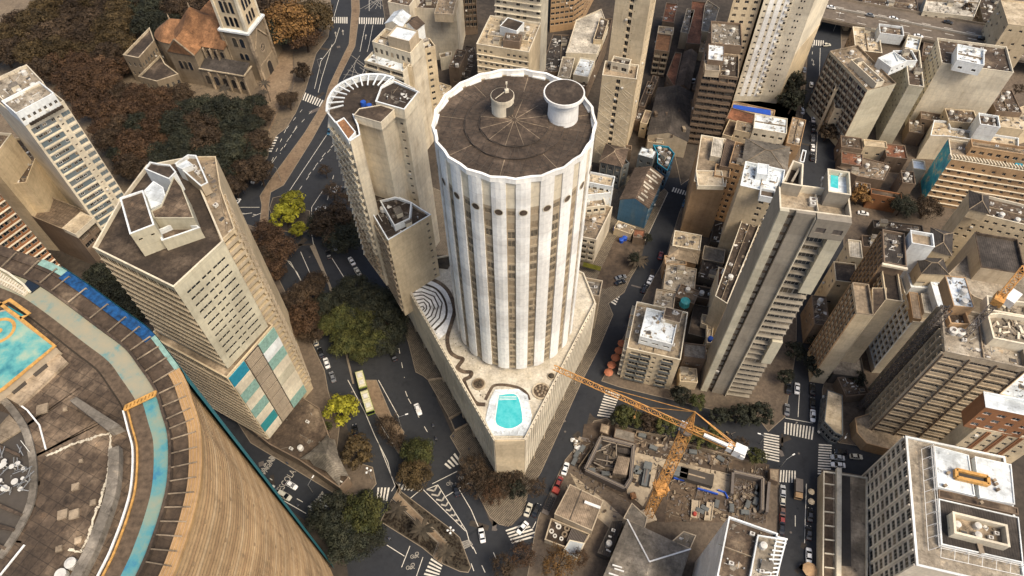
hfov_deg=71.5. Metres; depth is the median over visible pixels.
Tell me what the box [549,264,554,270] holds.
window
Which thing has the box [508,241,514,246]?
window
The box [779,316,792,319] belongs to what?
window
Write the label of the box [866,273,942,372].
white frame block
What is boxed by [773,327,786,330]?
window
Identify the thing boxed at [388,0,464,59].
blank stained block
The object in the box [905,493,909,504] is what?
window
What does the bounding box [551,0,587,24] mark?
window
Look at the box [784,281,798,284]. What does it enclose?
window
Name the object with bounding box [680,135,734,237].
tan blank building
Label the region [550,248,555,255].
window
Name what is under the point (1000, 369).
window
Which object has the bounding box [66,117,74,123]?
window
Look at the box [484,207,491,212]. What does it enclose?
window
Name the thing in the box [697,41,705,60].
building
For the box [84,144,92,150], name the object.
window
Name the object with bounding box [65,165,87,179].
window
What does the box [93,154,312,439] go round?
office slab
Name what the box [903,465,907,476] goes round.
window
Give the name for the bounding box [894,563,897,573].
window
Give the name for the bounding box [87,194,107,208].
window
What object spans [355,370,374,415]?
articulated bus
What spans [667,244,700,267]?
tan hip house
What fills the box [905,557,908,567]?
window
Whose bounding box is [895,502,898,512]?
window
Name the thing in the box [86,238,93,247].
window
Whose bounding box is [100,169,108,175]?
window
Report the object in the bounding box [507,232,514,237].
window
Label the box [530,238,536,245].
window
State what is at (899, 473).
window
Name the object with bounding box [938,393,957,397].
window
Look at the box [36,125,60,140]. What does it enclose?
window
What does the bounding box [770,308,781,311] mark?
window
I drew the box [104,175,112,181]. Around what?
window
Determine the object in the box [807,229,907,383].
brown stepped block
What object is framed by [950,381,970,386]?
window
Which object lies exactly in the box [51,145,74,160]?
window
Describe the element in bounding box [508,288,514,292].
window
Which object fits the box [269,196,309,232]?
traffic island
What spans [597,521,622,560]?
works shed
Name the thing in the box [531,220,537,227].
window
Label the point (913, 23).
elevated road divider
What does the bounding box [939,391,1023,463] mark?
orange striped block
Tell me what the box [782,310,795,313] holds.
window
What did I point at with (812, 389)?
car
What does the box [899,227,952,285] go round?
tank house block
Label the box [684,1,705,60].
long warehouse
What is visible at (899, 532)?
window
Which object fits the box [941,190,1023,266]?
cream window block
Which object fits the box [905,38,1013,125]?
blank wall block
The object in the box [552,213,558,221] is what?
window
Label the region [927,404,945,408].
window
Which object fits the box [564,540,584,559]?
yard roof
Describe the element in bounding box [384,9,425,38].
gabled house block
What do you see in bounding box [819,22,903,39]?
elevated road piers
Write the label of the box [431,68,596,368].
round hotel tower
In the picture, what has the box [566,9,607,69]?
metal shed
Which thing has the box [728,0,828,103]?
chequered tower
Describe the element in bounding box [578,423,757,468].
site hoarding
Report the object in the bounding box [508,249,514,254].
window
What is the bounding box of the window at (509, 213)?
[507,211,514,215]
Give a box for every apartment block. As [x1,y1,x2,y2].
[0,132,59,250]
[550,0,592,31]
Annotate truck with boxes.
[541,486,559,515]
[793,478,802,499]
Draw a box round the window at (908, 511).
[906,508,910,519]
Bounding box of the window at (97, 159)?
[92,157,100,163]
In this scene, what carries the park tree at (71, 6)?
on the park pavement at (283, 118)
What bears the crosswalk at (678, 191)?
on the side street at (661, 232)
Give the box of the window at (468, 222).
[466,219,471,227]
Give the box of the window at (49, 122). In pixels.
[31,119,56,133]
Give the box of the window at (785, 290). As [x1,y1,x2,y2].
[779,287,792,293]
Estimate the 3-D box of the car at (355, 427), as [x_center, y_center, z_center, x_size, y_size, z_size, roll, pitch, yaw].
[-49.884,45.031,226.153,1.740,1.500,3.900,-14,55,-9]
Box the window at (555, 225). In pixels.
[552,222,557,229]
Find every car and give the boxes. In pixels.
[285,480,297,489]
[317,347,324,358]
[323,357,330,368]
[325,250,331,259]
[329,371,336,382]
[348,257,355,265]
[352,424,358,435]
[354,267,361,275]
[389,351,397,361]
[414,403,421,415]
[452,483,459,496]
[478,528,485,542]
[516,521,528,534]
[523,503,532,517]
[531,503,540,517]
[554,476,562,487]
[561,462,568,475]
[614,279,625,285]
[615,275,626,280]
[641,284,647,293]
[646,275,653,284]
[657,251,663,259]
[778,522,784,534]
[779,485,785,498]
[779,495,785,505]
[779,504,785,515]
[779,513,784,523]
[783,403,789,415]
[785,383,790,394]
[794,382,799,394]
[800,107,804,114]
[805,525,811,540]
[805,547,811,562]
[806,507,812,522]
[809,383,814,395]
[809,397,815,409]
[809,409,815,421]
[810,135,814,141]
[810,144,814,151]
[810,154,814,161]
[811,125,815,132]
[822,43,830,46]
[827,5,835,9]
[830,454,844,461]
[830,462,845,468]
[834,449,847,455]
[849,453,862,459]
[857,210,868,215]
[865,13,874,17]
[943,20,952,24]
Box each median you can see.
[259,0,359,223]
[310,244,353,383]
[366,380,403,453]
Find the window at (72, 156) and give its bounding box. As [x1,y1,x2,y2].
[56,151,79,167]
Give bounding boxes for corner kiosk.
[817,389,842,444]
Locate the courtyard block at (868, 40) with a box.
[844,24,921,75]
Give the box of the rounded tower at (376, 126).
[326,73,439,315]
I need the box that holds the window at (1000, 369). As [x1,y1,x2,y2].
[996,368,1017,373]
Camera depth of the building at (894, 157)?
289.07 m
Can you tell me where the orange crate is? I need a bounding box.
[630,492,636,499]
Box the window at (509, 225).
[507,223,514,229]
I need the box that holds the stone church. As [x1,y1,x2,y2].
[123,0,282,95]
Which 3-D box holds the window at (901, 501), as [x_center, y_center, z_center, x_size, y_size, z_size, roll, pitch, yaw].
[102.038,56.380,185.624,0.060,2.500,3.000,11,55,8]
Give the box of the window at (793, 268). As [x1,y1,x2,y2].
[791,267,805,271]
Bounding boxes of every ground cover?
[382,513,435,551]
[410,502,468,568]
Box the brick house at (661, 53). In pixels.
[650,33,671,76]
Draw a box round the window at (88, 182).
[74,178,95,192]
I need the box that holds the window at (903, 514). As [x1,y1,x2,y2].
[901,512,904,522]
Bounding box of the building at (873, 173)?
[836,157,890,188]
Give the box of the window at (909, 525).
[907,522,911,534]
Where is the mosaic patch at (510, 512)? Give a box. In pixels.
[497,491,527,525]
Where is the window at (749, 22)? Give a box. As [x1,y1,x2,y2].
[738,16,786,93]
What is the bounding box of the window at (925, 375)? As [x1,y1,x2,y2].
[924,375,943,380]
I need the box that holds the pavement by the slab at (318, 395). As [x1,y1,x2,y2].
[238,224,376,494]
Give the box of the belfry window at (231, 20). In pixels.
[229,17,234,26]
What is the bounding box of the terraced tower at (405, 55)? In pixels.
[364,25,440,149]
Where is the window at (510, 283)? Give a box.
[508,281,514,285]
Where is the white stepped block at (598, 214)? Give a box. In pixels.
[580,171,614,263]
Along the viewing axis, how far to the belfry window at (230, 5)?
301.04 m
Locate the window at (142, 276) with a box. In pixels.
[137,272,147,280]
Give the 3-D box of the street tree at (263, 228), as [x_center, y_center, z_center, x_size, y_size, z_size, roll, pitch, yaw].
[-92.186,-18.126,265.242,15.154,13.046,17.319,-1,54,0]
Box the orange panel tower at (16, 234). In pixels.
[0,195,61,267]
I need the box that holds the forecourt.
[260,45,292,131]
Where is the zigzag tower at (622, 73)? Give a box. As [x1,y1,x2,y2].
[592,0,655,162]
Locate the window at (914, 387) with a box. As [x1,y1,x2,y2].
[913,387,932,392]
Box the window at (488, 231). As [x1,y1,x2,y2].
[485,228,492,235]
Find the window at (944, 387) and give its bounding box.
[943,387,963,392]
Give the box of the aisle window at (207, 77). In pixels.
[205,75,212,84]
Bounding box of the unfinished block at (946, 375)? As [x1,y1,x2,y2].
[865,275,1023,441]
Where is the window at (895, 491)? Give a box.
[894,488,897,498]
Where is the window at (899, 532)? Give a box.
[897,530,900,541]
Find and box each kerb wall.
[428,377,441,380]
[449,411,468,431]
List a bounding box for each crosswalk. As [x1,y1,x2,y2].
[303,93,322,106]
[332,17,346,22]
[359,17,383,23]
[377,488,389,500]
[424,558,441,575]
[444,453,458,468]
[506,525,534,542]
[597,390,619,416]
[672,187,685,194]
[764,433,778,461]
[780,470,795,482]
[784,422,813,439]
[818,444,831,473]
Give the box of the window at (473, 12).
[464,11,476,26]
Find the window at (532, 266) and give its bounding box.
[530,263,536,269]
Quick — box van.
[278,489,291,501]
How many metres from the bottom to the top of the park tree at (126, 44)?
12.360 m
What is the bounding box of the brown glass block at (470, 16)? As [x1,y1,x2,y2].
[463,0,477,34]
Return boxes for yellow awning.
[583,262,600,270]
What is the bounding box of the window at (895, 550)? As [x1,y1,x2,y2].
[893,548,896,559]
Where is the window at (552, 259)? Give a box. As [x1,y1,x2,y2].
[550,255,555,262]
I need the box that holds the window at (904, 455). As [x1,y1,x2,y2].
[902,452,905,463]
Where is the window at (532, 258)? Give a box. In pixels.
[530,255,536,261]
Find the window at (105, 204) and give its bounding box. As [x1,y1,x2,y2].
[91,201,110,214]
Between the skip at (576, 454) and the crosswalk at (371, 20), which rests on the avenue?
the crosswalk at (371, 20)
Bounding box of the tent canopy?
[300,434,348,486]
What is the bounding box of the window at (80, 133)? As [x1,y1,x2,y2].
[75,131,83,137]
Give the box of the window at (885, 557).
[884,555,886,566]
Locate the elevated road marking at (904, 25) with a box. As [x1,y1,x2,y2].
[836,6,975,39]
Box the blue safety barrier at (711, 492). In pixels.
[673,477,727,498]
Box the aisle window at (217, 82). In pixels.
[213,76,220,85]
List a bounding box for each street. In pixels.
[214,409,370,519]
[494,178,688,563]
[576,376,775,468]
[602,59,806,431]
[774,22,843,575]
[818,436,882,475]
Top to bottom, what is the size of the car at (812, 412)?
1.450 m
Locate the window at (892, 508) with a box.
[891,505,893,516]
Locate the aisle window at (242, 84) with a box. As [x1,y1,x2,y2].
[239,81,246,89]
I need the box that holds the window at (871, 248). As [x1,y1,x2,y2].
[812,248,871,361]
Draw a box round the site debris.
[566,429,770,523]
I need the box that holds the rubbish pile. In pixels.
[570,438,580,453]
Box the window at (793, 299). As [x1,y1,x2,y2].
[789,297,803,301]
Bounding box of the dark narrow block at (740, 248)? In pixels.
[705,221,759,336]
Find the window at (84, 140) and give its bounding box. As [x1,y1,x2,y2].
[79,137,88,144]
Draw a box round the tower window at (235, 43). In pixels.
[231,37,239,47]
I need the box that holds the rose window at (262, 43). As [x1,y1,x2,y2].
[260,41,265,52]
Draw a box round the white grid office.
[862,435,1023,575]
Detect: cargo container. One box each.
[669,465,687,477]
[678,466,713,488]
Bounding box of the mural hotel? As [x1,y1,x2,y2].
[920,138,1023,208]
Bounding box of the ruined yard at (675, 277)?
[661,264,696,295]
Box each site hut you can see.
[599,424,609,436]
[614,428,634,443]
[767,469,778,485]
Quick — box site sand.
[570,473,622,536]
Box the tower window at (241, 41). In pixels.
[239,38,246,48]
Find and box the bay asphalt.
[451,413,466,428]
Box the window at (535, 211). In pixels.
[531,209,538,214]
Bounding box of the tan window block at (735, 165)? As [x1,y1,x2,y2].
[713,141,745,223]
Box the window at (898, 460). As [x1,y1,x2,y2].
[897,457,900,466]
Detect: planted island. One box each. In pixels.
[381,499,437,556]
[399,491,470,572]
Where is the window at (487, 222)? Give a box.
[485,219,491,226]
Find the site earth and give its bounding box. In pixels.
[578,421,768,522]
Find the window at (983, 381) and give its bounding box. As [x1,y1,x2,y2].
[983,381,1002,385]
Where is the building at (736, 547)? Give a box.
[692,516,787,575]
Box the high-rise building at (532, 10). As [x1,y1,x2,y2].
[494,0,547,71]
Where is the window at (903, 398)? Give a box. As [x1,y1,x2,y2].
[902,398,921,403]
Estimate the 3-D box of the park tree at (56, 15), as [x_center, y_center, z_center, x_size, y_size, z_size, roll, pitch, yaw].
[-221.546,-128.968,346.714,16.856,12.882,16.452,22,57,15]
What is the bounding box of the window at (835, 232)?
[832,230,842,234]
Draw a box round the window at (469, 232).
[467,228,472,236]
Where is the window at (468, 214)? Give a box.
[465,210,470,218]
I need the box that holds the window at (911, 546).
[909,537,913,549]
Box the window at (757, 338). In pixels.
[755,336,769,341]
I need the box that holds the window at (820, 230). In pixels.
[815,228,825,232]
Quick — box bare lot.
[597,237,644,288]
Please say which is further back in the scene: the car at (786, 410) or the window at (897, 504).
the car at (786, 410)
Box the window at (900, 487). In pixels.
[899,484,902,494]
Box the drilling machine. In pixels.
[639,461,651,487]
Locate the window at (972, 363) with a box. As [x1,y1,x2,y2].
[969,362,990,367]
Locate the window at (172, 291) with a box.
[167,287,179,296]
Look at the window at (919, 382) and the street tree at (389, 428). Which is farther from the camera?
the street tree at (389, 428)
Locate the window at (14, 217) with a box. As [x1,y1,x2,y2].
[0,215,56,263]
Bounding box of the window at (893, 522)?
[891,519,894,530]
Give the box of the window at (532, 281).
[529,278,535,284]
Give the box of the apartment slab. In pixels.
[0,64,123,230]
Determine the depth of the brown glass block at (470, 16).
341.92 m
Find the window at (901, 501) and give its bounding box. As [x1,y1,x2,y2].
[900,498,903,508]
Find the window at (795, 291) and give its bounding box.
[792,289,805,295]
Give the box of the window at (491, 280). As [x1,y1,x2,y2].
[488,277,494,283]
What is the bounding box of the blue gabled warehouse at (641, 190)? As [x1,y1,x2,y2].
[617,166,663,227]
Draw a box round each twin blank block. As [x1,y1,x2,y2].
[805,45,906,145]
[875,48,923,143]
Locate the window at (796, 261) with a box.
[794,260,809,264]
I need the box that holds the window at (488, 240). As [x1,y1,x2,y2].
[486,237,492,243]
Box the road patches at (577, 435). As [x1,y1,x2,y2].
[259,29,814,573]
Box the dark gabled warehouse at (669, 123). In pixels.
[645,85,693,157]
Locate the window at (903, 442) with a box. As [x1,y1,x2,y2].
[901,439,904,450]
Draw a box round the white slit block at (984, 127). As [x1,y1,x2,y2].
[967,113,1000,140]
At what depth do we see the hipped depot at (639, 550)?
193.47 m
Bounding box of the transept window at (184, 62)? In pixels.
[183,61,189,69]
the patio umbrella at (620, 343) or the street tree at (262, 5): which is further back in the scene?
the street tree at (262, 5)
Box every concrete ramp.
[690,499,699,518]
[704,502,713,520]
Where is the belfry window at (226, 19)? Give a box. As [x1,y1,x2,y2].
[224,16,229,25]
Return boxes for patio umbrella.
[604,368,612,375]
[607,361,615,368]
[611,354,619,361]
[614,347,622,354]
[617,340,624,346]
[803,562,817,575]
[808,488,814,494]
[808,498,814,504]
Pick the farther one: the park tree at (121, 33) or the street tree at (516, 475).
the park tree at (121, 33)
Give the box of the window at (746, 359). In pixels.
[744,358,755,361]
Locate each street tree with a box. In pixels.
[81,261,117,285]
[89,278,115,300]
[100,281,130,303]
[107,276,119,285]
[115,298,146,321]
[242,93,268,111]
[250,218,283,247]
[251,104,275,126]
[256,0,290,19]
[257,241,278,268]
[259,229,298,263]
[263,0,321,43]
[265,258,287,280]
[266,17,296,44]
[268,204,299,226]
[275,90,298,110]
[278,190,305,212]
[280,291,302,312]
[285,280,324,309]
[287,298,323,333]
[288,24,324,52]
[288,221,308,238]
[289,312,309,339]
[290,62,313,81]
[291,0,335,31]
[298,320,322,343]
[303,270,329,288]
[304,488,359,542]
[305,212,335,236]
[308,202,354,243]
[313,292,340,316]
[318,163,332,178]
[318,310,343,335]
[319,180,342,200]
[320,222,361,254]
[322,282,359,312]
[322,394,359,427]
[324,302,360,332]
[325,421,332,431]
[325,517,370,566]
[326,326,359,359]
[332,191,349,210]
[332,272,370,300]
[339,488,388,537]
[340,429,374,470]
[345,293,371,325]
[346,308,385,335]
[347,335,376,365]
[349,278,388,311]
[357,488,369,497]
[358,324,391,350]
[358,522,387,558]
[363,285,398,322]
[369,302,409,339]
[372,330,398,357]
[373,412,402,440]
[386,432,406,450]
[388,321,408,343]
[396,459,433,491]
[399,437,434,469]
[455,470,485,499]
[457,452,488,484]
[471,465,498,493]
[479,478,507,506]
[485,477,511,501]
[489,552,516,575]
[491,468,520,491]
[500,470,529,493]
[505,539,536,567]
[507,479,526,499]
[524,476,547,496]
[540,538,580,575]
[570,546,589,570]
[609,413,621,426]
[613,404,637,429]
[624,410,643,428]
[627,252,640,264]
[635,412,658,432]
[643,233,652,244]
[654,414,677,436]
[670,385,691,406]
[686,425,705,448]
[687,393,705,410]
[702,424,723,449]
[708,407,730,426]
[726,403,757,426]
[733,435,749,446]
[745,401,774,426]
[746,447,769,464]
[775,85,807,113]
[777,369,794,385]
[784,70,806,89]
[784,341,807,360]
[803,355,831,377]
[807,334,817,346]
[818,122,837,141]
[848,370,867,386]
[851,183,873,204]
[887,192,918,218]
[914,193,945,218]
[961,2,978,18]
[1012,83,1023,94]
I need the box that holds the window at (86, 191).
[78,184,99,197]
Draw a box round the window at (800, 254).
[798,252,814,257]
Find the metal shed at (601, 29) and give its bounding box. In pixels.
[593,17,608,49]
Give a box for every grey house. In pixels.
[598,143,631,188]
[636,147,656,167]
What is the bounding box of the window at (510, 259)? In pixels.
[508,257,514,262]
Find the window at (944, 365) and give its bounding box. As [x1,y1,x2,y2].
[936,363,956,368]
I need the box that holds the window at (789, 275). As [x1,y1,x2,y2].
[787,274,802,278]
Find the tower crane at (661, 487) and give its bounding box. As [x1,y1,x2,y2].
[553,365,747,523]
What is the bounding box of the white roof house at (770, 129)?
[750,113,787,144]
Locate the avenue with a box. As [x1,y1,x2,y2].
[233,0,504,575]
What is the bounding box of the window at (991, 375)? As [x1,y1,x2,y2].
[989,374,1009,379]
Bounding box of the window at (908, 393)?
[908,393,926,397]
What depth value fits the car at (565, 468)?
217.45 m
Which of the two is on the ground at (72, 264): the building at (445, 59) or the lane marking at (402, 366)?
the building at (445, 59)
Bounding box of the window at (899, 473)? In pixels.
[898,471,901,480]
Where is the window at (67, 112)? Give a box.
[61,109,70,116]
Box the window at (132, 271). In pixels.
[128,268,137,275]
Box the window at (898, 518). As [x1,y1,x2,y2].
[896,516,899,526]
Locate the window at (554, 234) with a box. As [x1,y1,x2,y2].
[551,231,556,238]
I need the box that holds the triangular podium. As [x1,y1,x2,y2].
[407,255,602,479]
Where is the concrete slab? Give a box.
[627,452,729,506]
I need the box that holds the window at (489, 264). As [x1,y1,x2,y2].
[487,261,493,268]
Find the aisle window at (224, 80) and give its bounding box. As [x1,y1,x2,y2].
[222,78,228,85]
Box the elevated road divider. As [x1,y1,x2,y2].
[826,6,984,36]
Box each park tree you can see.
[0,9,29,37]
[0,21,15,39]
[0,36,26,65]
[0,37,12,67]
[9,25,28,39]
[9,36,52,65]
[11,8,55,37]
[25,0,60,14]
[25,19,68,48]
[25,53,60,82]
[35,34,71,60]
[38,48,76,81]
[46,9,70,23]
[46,18,77,39]
[47,0,66,11]
[50,64,90,95]
[53,12,83,35]
[53,37,82,52]
[56,0,89,22]
[61,84,87,102]
[64,49,91,70]
[69,22,96,44]
[69,95,99,119]
[73,8,107,29]
[74,65,103,88]
[75,42,105,61]
[77,0,100,6]
[80,86,114,112]
[84,24,108,45]
[84,54,120,84]
[85,114,115,136]
[88,0,118,12]
[89,40,124,66]
[90,69,123,92]
[90,94,127,118]
[91,10,130,40]
[91,127,121,152]
[97,25,135,43]
[103,0,135,14]
[104,113,128,132]
[104,143,126,164]
[106,97,148,124]
[107,79,136,99]
[109,137,154,166]
[110,54,130,77]
[111,36,135,55]
[111,128,140,151]
[111,152,142,179]
[118,7,135,35]
[120,83,148,106]
[122,0,140,12]
[122,111,146,139]
[127,8,164,39]
[128,96,157,113]
[131,156,153,178]
[132,0,165,14]
[134,109,176,136]
[136,128,164,147]
[142,85,173,108]
[143,141,164,157]
[147,153,177,163]
[150,10,174,29]
[150,100,186,120]
[155,107,193,136]
[157,129,172,143]
[159,0,183,15]
[159,138,191,159]
[166,82,195,102]
[167,126,195,149]
[171,13,182,18]
[172,99,194,115]
[172,137,204,157]
[173,0,203,17]
[181,107,213,129]
[182,5,202,15]
[185,93,216,120]
[188,124,223,151]
[191,110,227,137]
[195,141,221,157]
[196,0,208,6]
[198,93,239,124]
[205,126,231,142]
[210,139,244,165]
[216,112,248,132]
[217,155,235,176]
[219,96,253,118]
[220,128,250,150]
[225,174,247,198]
[227,158,253,181]
[234,141,268,165]
[238,114,265,132]
[238,154,273,186]
[242,128,273,158]
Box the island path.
[392,481,446,562]
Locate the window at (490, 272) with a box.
[488,269,493,275]
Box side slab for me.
[816,84,842,138]
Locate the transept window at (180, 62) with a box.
[178,60,184,68]
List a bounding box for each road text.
[261,456,274,473]
[278,471,294,489]
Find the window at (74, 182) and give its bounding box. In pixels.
[69,170,91,185]
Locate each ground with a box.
[48,0,1023,575]
[635,434,667,455]
[682,448,732,468]
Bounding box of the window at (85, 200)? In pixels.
[82,188,103,203]
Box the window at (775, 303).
[773,302,785,305]
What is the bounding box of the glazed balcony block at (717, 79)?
[687,21,741,144]
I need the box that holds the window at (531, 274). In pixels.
[529,271,535,276]
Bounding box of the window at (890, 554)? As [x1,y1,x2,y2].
[889,551,891,562]
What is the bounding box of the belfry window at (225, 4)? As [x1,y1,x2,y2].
[223,1,229,13]
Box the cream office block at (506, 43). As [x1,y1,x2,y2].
[476,15,540,73]
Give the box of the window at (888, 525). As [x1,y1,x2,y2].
[887,523,889,533]
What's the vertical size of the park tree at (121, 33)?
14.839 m
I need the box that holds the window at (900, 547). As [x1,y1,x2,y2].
[898,545,901,556]
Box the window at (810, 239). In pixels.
[805,236,822,242]
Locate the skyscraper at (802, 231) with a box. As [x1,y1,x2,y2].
[700,160,851,397]
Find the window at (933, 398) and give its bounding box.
[932,398,951,403]
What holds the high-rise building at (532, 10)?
on the ground at (72, 264)
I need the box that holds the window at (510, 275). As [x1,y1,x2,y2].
[508,273,514,278]
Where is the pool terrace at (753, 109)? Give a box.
[732,101,774,115]
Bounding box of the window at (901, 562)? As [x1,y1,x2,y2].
[899,560,902,570]
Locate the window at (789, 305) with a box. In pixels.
[785,304,799,307]
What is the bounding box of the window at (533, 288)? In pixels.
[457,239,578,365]
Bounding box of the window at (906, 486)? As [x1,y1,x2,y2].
[904,479,908,490]
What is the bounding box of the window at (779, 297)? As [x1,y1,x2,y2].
[776,296,788,299]
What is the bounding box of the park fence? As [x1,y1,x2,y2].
[268,54,294,127]
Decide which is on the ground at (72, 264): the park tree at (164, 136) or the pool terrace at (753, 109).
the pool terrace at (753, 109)
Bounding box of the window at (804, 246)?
[801,245,817,250]
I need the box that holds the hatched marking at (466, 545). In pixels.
[309,0,472,569]
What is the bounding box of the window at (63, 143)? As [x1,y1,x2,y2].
[46,139,70,154]
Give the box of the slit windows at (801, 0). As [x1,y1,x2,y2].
[769,0,804,91]
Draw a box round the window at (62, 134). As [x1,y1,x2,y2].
[41,131,65,147]
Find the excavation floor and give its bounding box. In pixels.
[665,482,694,522]
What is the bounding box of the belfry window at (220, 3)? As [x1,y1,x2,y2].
[218,0,224,12]
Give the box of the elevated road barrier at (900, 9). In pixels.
[822,0,1023,60]
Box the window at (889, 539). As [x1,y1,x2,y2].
[888,537,890,548]
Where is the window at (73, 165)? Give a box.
[61,159,83,173]
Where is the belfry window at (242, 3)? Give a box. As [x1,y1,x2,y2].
[240,0,245,10]
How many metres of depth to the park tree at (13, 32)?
331.15 m
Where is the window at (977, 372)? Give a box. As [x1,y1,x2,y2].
[963,369,983,373]
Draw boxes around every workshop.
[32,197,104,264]
[676,49,697,89]
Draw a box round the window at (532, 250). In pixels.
[530,247,536,253]
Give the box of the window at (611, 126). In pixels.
[608,125,615,143]
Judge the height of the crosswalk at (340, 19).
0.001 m
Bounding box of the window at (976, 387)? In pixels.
[976,387,995,391]
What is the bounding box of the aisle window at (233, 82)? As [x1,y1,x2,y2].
[231,79,237,88]
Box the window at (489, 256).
[487,254,493,260]
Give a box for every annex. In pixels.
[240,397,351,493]
[622,503,647,527]
[672,531,695,548]
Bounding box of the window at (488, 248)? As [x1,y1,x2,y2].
[486,245,492,252]
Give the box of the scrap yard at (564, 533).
[544,518,589,549]
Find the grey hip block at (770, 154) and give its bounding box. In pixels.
[725,138,806,217]
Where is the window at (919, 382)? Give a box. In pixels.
[919,382,937,386]
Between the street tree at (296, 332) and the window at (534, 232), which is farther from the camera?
the street tree at (296, 332)
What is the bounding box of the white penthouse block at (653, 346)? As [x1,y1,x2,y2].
[617,301,687,388]
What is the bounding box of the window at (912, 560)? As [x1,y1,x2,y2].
[910,553,914,564]
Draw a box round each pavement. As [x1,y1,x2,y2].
[0,0,331,192]
[382,0,801,184]
[387,174,667,525]
[527,418,779,575]
[821,469,861,475]
[822,0,1023,445]
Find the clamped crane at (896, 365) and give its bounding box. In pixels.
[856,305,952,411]
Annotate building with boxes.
[0,245,333,575]
[439,51,451,69]
[439,82,451,98]
[449,49,467,87]
[461,46,476,80]
[544,34,570,76]
[557,56,574,79]
[573,57,594,83]
[577,18,611,97]
[613,220,635,240]
[632,228,645,244]
[633,108,644,131]
[637,81,653,111]
[638,110,651,137]
[646,75,658,104]
[647,138,663,148]
[652,289,675,307]
[655,26,673,59]
[660,255,686,278]
[661,2,677,26]
[664,52,681,86]
[671,230,701,250]
[674,284,699,318]
[677,9,694,48]
[677,366,697,389]
[679,342,705,372]
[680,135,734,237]
[685,304,708,344]
[692,71,698,92]
[692,516,787,575]
[695,260,720,286]
[695,285,710,306]
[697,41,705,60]
[697,245,725,273]
[700,314,713,353]
[701,0,718,41]
[707,267,724,311]
[708,220,723,247]
[721,107,754,134]
[722,119,736,138]
[731,120,752,142]
[783,117,805,166]
[800,295,828,343]
[814,261,855,315]
[827,357,864,382]
[832,377,868,402]
[834,135,862,160]
[835,150,862,169]
[836,157,890,188]
[836,239,862,267]
[849,181,869,203]
[849,414,902,454]
[858,0,918,12]
[859,234,876,256]
[861,139,886,160]
[863,188,901,212]
[867,219,923,236]
[879,143,908,172]
[890,170,915,197]
[902,120,923,146]
[905,159,925,187]
[915,111,940,138]
[919,0,980,20]
[920,42,933,64]
[940,108,975,129]
[947,232,1023,312]
[977,0,999,22]
[981,0,1023,67]
[986,89,1021,117]
[996,106,1023,143]
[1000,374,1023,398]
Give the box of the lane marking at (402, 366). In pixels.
[246,0,819,575]
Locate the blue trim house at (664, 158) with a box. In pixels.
[652,145,674,189]
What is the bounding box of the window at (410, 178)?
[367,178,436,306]
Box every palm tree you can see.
[218,84,229,96]
[258,88,268,106]
[259,79,270,101]
[385,500,407,519]
[409,516,434,543]
[436,541,455,563]
[626,250,647,269]
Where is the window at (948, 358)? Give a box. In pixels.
[942,356,962,361]
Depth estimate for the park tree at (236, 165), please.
284.09 m
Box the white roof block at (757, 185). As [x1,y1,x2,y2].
[717,161,784,263]
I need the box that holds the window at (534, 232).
[530,229,537,236]
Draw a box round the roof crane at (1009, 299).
[964,265,1023,337]
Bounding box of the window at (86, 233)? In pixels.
[80,231,88,240]
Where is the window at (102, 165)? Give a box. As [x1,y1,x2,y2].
[96,163,104,169]
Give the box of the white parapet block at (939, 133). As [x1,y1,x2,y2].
[916,120,1018,159]
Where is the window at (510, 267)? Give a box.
[508,265,514,270]
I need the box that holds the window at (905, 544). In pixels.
[903,541,907,553]
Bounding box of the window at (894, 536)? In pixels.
[892,534,895,544]
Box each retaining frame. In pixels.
[583,435,635,492]
[729,470,770,514]
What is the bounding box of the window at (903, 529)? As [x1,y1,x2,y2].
[902,526,905,537]
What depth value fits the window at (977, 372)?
186.69 m
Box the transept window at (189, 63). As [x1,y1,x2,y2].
[188,62,194,70]
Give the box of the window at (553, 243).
[551,239,556,246]
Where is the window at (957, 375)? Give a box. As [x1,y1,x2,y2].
[956,375,976,380]
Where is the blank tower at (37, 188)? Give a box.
[13,137,68,212]
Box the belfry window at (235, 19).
[233,17,239,27]
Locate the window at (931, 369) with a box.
[930,369,950,374]
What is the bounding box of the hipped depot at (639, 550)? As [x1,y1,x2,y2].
[603,519,690,575]
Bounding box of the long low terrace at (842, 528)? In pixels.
[816,468,867,575]
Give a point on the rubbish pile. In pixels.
(575, 442)
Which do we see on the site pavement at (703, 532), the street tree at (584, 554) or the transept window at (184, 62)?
the street tree at (584, 554)
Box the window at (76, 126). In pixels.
[71,124,79,130]
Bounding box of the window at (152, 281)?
[147,277,157,285]
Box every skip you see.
[570,457,577,465]
[573,450,579,457]
[578,444,585,453]
[601,471,609,476]
[635,470,642,474]
[638,433,645,438]
[649,444,657,450]
[689,449,696,454]
[696,507,704,513]
[700,504,709,511]
[714,499,719,508]
[716,455,724,462]
[729,503,733,512]
[740,509,748,514]
[745,500,750,508]
[752,496,758,505]
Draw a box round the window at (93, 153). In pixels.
[88,150,96,157]
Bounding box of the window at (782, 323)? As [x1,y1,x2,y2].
[776,322,789,325]
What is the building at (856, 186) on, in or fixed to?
on the ground at (72, 264)
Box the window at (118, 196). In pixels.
[94,193,123,228]
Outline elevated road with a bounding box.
[821,0,1023,62]
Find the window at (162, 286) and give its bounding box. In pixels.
[157,282,168,290]
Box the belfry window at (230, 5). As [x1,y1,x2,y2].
[228,2,234,13]
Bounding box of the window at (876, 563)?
[875,561,877,571]
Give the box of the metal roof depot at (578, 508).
[554,484,603,536]

